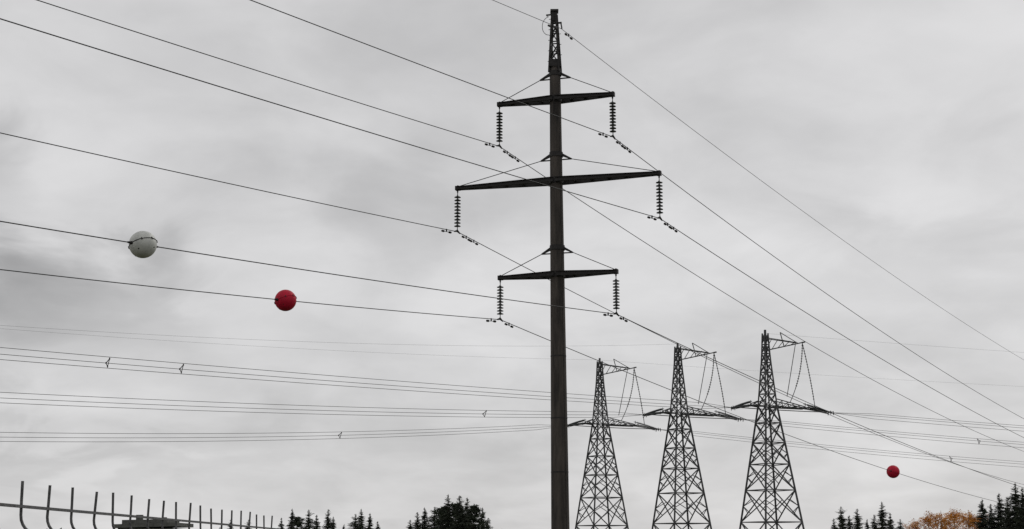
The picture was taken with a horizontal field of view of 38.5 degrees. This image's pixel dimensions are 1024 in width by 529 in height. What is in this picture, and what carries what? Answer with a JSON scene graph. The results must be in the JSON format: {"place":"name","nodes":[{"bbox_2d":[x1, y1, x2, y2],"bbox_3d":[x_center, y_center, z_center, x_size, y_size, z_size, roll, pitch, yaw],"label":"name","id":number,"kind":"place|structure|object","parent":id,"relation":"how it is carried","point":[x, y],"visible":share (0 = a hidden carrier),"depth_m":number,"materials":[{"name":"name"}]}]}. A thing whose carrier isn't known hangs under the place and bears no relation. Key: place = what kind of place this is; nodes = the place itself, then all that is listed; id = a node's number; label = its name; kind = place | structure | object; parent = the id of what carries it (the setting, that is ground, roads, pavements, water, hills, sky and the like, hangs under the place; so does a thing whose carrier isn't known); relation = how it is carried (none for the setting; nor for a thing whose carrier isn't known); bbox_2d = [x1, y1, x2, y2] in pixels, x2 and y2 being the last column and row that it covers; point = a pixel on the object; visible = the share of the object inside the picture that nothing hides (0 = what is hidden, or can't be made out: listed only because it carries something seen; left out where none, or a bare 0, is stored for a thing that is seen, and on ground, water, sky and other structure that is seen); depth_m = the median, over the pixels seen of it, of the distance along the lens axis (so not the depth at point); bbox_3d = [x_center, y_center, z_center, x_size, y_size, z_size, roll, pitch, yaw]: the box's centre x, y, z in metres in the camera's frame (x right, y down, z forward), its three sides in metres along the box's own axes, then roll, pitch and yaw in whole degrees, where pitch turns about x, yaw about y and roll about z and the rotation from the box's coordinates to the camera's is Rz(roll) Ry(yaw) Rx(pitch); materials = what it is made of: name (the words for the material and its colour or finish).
{"place":"outdoors","nodes":[
{"label":"outdoors","id":0,"kind":"place"},
{"bbox_2d":[114,515,193,528],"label":"utility shed","id":1,"kind":"structure","parent":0,"point":[138,523],"depth_m":48.34,"materials":[{"name":"metal"}]},
{"bbox_2d":[0,0,1023,528],"label":"sky","id":2,"kind":"structure","parent":0,"point":[896,126],"materials":[{"name":"grey"}]},
{"label":"ground","id":3,"kind":"structure","parent":0,"visible":0},
{"bbox_2d":[0,481,278,528],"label":"metal fence","id":4,"kind":"object","parent":3,"relation":"on","point":[21,506],"visible":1,"depth_m":11.14,"materials":[{"name":"metal"}]},
{"bbox_2d":[278,517,285,528],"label":"spruce tree","id":5,"kind":"object","parent":3,"relation":"on","point":[281,524],"visible":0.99,"depth_m":285.44,"materials":[{"name":"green plant"}]},
{"bbox_2d":[285,509,296,528],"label":"spruce tree","id":6,"kind":"object","parent":3,"relation":"on","point":[291,525],"visible":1,"depth_m":287.56,"materials":[{"name":"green plant"}]},
{"bbox_2d":[287,517,307,528],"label":"pine tree","id":7,"kind":"object","parent":3,"relation":"on","point":[298,522],"visible":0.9,"depth_m":290.09,"materials":[{"name":"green plant"}]},
{"bbox_2d":[302,510,316,528],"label":"spruce tree","id":8,"kind":"object","parent":3,"relation":"on","point":[309,521],"visible":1,"depth_m":280.73,"materials":[{"name":"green plant"}]},
{"bbox_2d":[311,515,321,528],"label":"spruce tree","id":9,"kind":"object","parent":3,"relation":"on","point":[317,524],"visible":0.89,"depth_m":295.36,"materials":[{"name":"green plant"}]},
{"bbox_2d":[322,509,336,528],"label":"spruce tree","id":10,"kind":"object","parent":3,"relation":"on","point":[328,522],"visible":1,"depth_m":285.51,"materials":[{"name":"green plant"}]},
{"bbox_2d":[345,514,358,528],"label":"spruce tree","id":11,"kind":"object","parent":3,"relation":"on","point":[353,524],"visible":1,"depth_m":285.55,"materials":[{"name":"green plant"}]},
{"bbox_2d":[353,510,367,528],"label":"spruce tree","id":12,"kind":"object","parent":3,"relation":"on","point":[360,522],"visible":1,"depth_m":285.41,"materials":[{"name":"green plant"}]},
{"bbox_2d":[364,516,374,528],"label":"spruce tree","id":13,"kind":"object","parent":3,"relation":"on","point":[370,524],"visible":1,"depth_m":290.48,"materials":[{"name":"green plant"}]},
{"bbox_2d":[406,520,413,528],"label":"spruce tree","id":14,"kind":"object","parent":3,"relation":"on","point":[410,525],"visible":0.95,"depth_m":280.57,"materials":[{"name":"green plant"}]},
{"bbox_2d":[412,512,422,528],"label":"spruce tree","id":15,"kind":"object","parent":3,"relation":"on","point":[416,523],"visible":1,"depth_m":275.60,"materials":[{"name":"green plant"}]},
{"bbox_2d":[418,507,433,528],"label":"spruce tree","id":16,"kind":"object","parent":3,"relation":"on","point":[422,525],"visible":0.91,"depth_m":275.59,"materials":[{"name":"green plant"}]},
{"bbox_2d":[425,507,438,528],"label":"spruce tree","id":17,"kind":"object","parent":3,"relation":"on","point":[431,518],"visible":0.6,"depth_m":265.84,"materials":[{"name":"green plant"}]},
{"bbox_2d":[432,507,446,528],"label":"pine tree","id":18,"kind":"object","parent":3,"relation":"on","point":[438,512],"visible":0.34,"depth_m":260.63,"materials":[{"name":"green plant"}]},
{"bbox_2d":[435,495,455,528],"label":"spruce tree","id":19,"kind":"object","parent":3,"relation":"on","point":[447,506],"visible":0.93,"depth_m":256.28,"materials":[{"name":"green plant"}]},
{"bbox_2d":[442,502,468,528],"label":"pine tree","id":20,"kind":"object","parent":3,"relation":"on","point":[455,504],"visible":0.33,"depth_m":257.77,"materials":[{"name":"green plant"}]},
{"bbox_2d":[447,495,474,528],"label":"spruce tree","id":21,"kind":"object","parent":3,"relation":"on","point":[459,519],"visible":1,"depth_m":253.99,"materials":[{"name":"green plant"}]},
{"bbox_2d":[464,498,475,528],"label":"spruce tree","id":22,"kind":"object","parent":3,"relation":"on","point":[467,507],"visible":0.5,"depth_m":258.27,"materials":[{"name":"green plant"}]},
{"bbox_2d":[462,504,491,528],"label":"pine tree","id":23,"kind":"object","parent":3,"relation":"on","point":[475,511],"visible":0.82,"depth_m":257.97,"materials":[{"name":"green plant"}]},
{"bbox_2d":[478,507,488,528],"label":"spruce tree","id":24,"kind":"object","parent":3,"relation":"on","point":[481,517],"visible":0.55,"depth_m":266.06,"materials":[{"name":"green plant"}]},
{"bbox_2d":[454,9,662,528],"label":"concrete transmission pole","id":25,"kind":"object","parent":3,"relation":"on","point":[557,274],"visible":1,"depth_m":67.20,"materials":[{"name":"concrete"}]},
{"bbox_2d":[0,0,1023,507],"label":"overhead power line","id":26,"kind":"object","parent":25,"relation":"hanging from","point":[470,238],"visible":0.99,"depth_m":63.76,"materials":[{"name":"metal"}]},
{"bbox_2d":[128,231,158,257],"bbox_3d":[-11.442,-0.619,45.508,0.875,0.850,0.952,0,-11,0],"label":"aerial marker ball","id":27,"kind":"object","parent":26,"relation":"attached to","point":[142,244],"visible":1,"depth_m":45.21,"materials":[{"name":"white paint"}]},
{"bbox_2d":[274,290,296,310],"bbox_3d":[-8.798,1.394,57.024,0.863,0.840,0.943,0,-11,0],"label":"aerial marker ball","id":28,"kind":"object","parent":26,"relation":"attached to","point":[285,300],"visible":1,"depth_m":56.73,"materials":[{"name":"red paint"}]},
{"bbox_2d":[886,465,899,477],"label":"aerial marker ball","id":29,"kind":"object","parent":26,"relation":"attached to","point":[894,472],"visible":0.98,"depth_m":113.73,"materials":[{"name":"red paint"}]},
{"bbox_2d":[567,358,660,528],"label":"lattice transmission tower","id":30,"kind":"structure","parent":3,"relation":"on","point":[600,376],"depth_m":236.89,"materials":[{"name":"grey metal"}]},
{"bbox_2d":[642,343,742,528],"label":"lattice transmission tower","id":31,"kind":"structure","parent":3,"relation":"on","point":[678,359],"depth_m":218.17,"materials":[{"name":"grey metal"}]},
{"bbox_2d":[731,330,833,528],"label":"lattice transmission tower","id":32,"kind":"structure","parent":3,"relation":"on","point":[765,338],"depth_m":207.36,"materials":[{"name":"grey metal"}]},
{"bbox_2d":[0,325,1023,466],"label":"voltage line","id":33,"kind":"object","parent":32,"relation":"hanging from","point":[339,435],"visible":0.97,"depth_m":186.58,"materials":[{"name":"metal"}]},
{"bbox_2d":[832,507,849,528],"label":"spruce tree","id":34,"kind":"object","parent":3,"relation":"on","point":[842,521],"visible":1,"depth_m":246.12,"materials":[{"name":"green plant"}]},
{"bbox_2d":[845,516,853,528],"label":"spruce tree","id":35,"kind":"object","parent":3,"relation":"on","point":[850,526],"visible":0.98,"depth_m":248.06,"materials":[{"name":"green plant"}]},
{"bbox_2d":[852,509,863,528],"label":"spruce tree","id":36,"kind":"object","parent":3,"relation":"on","point":[856,522],"visible":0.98,"depth_m":251.16,"materials":[{"name":"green plant"}]},
{"bbox_2d":[871,516,878,528],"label":"spruce tree","id":37,"kind":"object","parent":3,"relation":"on","point":[874,525],"visible":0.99,"depth_m":248.19,"materials":[{"name":"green plant"}]},
{"bbox_2d":[875,501,892,528],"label":"spruce tree","id":38,"kind":"object","parent":3,"relation":"on","point":[882,523],"visible":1,"depth_m":246.08,"materials":[{"name":"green plant"}]},
{"bbox_2d":[887,513,895,528],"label":"spruce tree","id":39,"kind":"object","parent":3,"relation":"on","point":[890,520],"visible":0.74,"depth_m":251.18,"materials":[{"name":"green plant"}]},
{"bbox_2d":[895,519,904,528],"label":"spruce tree","id":40,"kind":"object","parent":3,"relation":"on","point":[900,526],"visible":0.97,"depth_m":256.01,"materials":[{"name":"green plant"}]},
{"bbox_2d":[902,518,925,528],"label":"birch tree","id":41,"kind":"object","parent":3,"relation":"on","point":[912,525],"visible":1,"depth_m":236.09,"materials":[{"name":"orange plant"}]},
{"bbox_2d":[916,513,940,528],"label":"birch tree","id":42,"kind":"object","parent":3,"relation":"on","point":[929,524],"visible":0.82,"depth_m":236.10,"materials":[{"name":"orange plant"}]},
{"bbox_2d":[926,508,957,528],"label":"birch tree","id":43,"kind":"object","parent":3,"relation":"on","point":[944,522],"visible":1,"depth_m":231.15,"materials":[{"name":"orange plant"}]},
{"bbox_2d":[940,508,968,528],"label":"birch tree","id":44,"kind":"object","parent":3,"relation":"on","point":[955,514],"visible":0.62,"depth_m":240.93,"materials":[{"name":"orange plant"}]},
{"bbox_2d":[956,510,979,528],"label":"birch tree","id":45,"kind":"object","parent":3,"relation":"on","point":[966,520],"visible":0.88,"depth_m":231.25,"materials":[{"name":"orange plant"}]},
{"bbox_2d":[969,500,988,528],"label":"spruce tree","id":46,"kind":"object","parent":3,"relation":"on","point":[982,516],"visible":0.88,"depth_m":221.66,"materials":[{"name":"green plant"}]},
{"bbox_2d":[982,504,999,528],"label":"spruce tree","id":47,"kind":"object","parent":3,"relation":"on","point":[992,521],"visible":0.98,"depth_m":216.60,"materials":[{"name":"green plant"}]},
{"bbox_2d":[993,494,1011,528],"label":"spruce tree","id":48,"kind":"object","parent":3,"relation":"on","point":[999,508],"visible":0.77,"depth_m":216.64,"materials":[{"name":"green plant"}]},
{"bbox_2d":[1002,498,1011,525],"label":"spruce tree","id":49,"kind":"object","parent":3,"relation":"on","point":[1006,505],"visible":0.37,"depth_m":219.04,"materials":[{"name":"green plant"}]},
{"bbox_2d":[996,484,1020,528],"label":"spruce tree","id":50,"kind":"object","parent":3,"relation":"on","point":[1015,497],"visible":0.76,"depth_m":211.94,"materials":[{"name":"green plant"}]},
{"bbox_2d":[1012,488,1023,528],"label":"spruce tree","id":51,"kind":"object","parent":3,"relation":"on","point":[1019,522],"visible":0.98,"depth_m":209.06,"materials":[{"name":"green plant"}]}
]}

